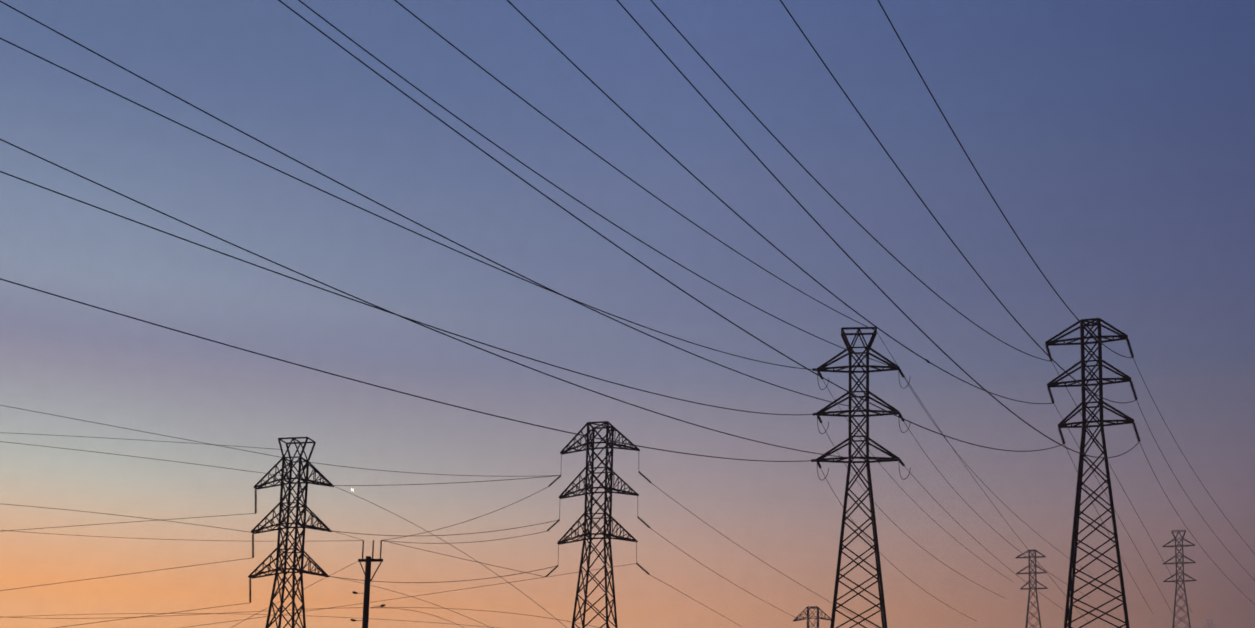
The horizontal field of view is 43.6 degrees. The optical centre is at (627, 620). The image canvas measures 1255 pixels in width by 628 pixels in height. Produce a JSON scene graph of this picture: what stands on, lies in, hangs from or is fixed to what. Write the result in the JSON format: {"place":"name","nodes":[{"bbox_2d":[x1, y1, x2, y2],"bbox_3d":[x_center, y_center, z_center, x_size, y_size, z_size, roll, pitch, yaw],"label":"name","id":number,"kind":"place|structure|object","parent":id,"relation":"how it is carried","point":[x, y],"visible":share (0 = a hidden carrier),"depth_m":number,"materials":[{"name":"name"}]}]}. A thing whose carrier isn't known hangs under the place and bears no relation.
{"place":"outdoors","nodes":[
{"label":"outdoors","id":0,"kind":"place"},
{"bbox_2d":[0,0,1254,627],"label":"sky","id":1,"kind":"structure","parent":0,"point":[1115,139],"materials":[{"name":"blue"}]},
{"bbox_2d":[1015,549,1047,627],"bbox_3d":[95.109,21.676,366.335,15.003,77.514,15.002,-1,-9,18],"label":"tower","id":2,"kind":"structure","parent":0,"point":[1035,572],"depth_m":370.91,"materials":[{"name":"metal"}]},
{"label":"ground","id":3,"kind":"structure","parent":0,"visible":0},
{"bbox_2d":[248,437,333,627],"bbox_3d":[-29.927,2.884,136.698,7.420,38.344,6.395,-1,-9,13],"label":"tower","id":4,"kind":"structure","parent":3,"relation":"on","point":[296,522],"depth_m":138.22,"materials":[{"name":"metal"}]},
{"bbox_2d":[0,0,1254,627],"bbox_3d":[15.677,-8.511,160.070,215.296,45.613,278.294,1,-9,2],"label":"conductors","id":5,"kind":"object","parent":4,"relation":"attached to","point":[580,304],"visible":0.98,"depth_m":68.50,"materials":[{"name":"metal"}]},
{"bbox_2d":[358,540,382,627],"bbox_3d":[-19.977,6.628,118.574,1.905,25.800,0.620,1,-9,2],"label":"utility pole","id":6,"kind":"object","parent":3,"relation":"on","point":[368,560],"visible":1,"depth_m":119.91,"materials":[{"name":"metal"}]},
{"bbox_2d":[557,421,639,627],"bbox_3d":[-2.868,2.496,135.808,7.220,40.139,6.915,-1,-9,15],"label":"tower","id":7,"kind":"structure","parent":3,"relation":"on","point":[588,486],"depth_m":137.55,"materials":[{"name":"metal"}]},
{"bbox_2d":[793,606,830,627],"bbox_3d":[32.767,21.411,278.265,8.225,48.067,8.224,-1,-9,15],"label":"tower","id":8,"kind":"structure","parent":3,"relation":"on","point":[818,617],"depth_m":281.47,"materials":[{"name":"metal"}]},
{"bbox_2d":[816,327,899,627],"bbox_3d":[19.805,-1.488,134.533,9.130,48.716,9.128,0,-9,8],"label":"tower","id":9,"kind":"structure","parent":3,"relation":"on","point":[822,412],"depth_m":136.53,"materials":[{"name":"metal"}]},
{"bbox_2d":[249,338,1140,602],"bbox_3d":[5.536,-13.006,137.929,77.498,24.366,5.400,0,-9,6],"label":"insulators and jumpers","id":10,"kind":"object","parent":9,"relation":"attached to","point":[901,416],"visible":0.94,"depth_m":137.48,"materials":[{"name":"ceramic"}]},
{"bbox_2d":[1045,318,1133,627],"bbox_3d":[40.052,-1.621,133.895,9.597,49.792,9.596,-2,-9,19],"label":"tower","id":11,"kind":"structure","parent":3,"relation":"on","point":[1120,335],"depth_m":136.04,"materials":[{"name":"metal"}]},
{"bbox_2d":[1162,530,1196,627],"bbox_3d":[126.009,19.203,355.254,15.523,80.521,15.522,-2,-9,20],"label":"tower","id":12,"kind":"structure","parent":3,"relation":"on","point":[1182,562],"depth_m":359.70,"materials":[{"name":"metal"}]}
]}

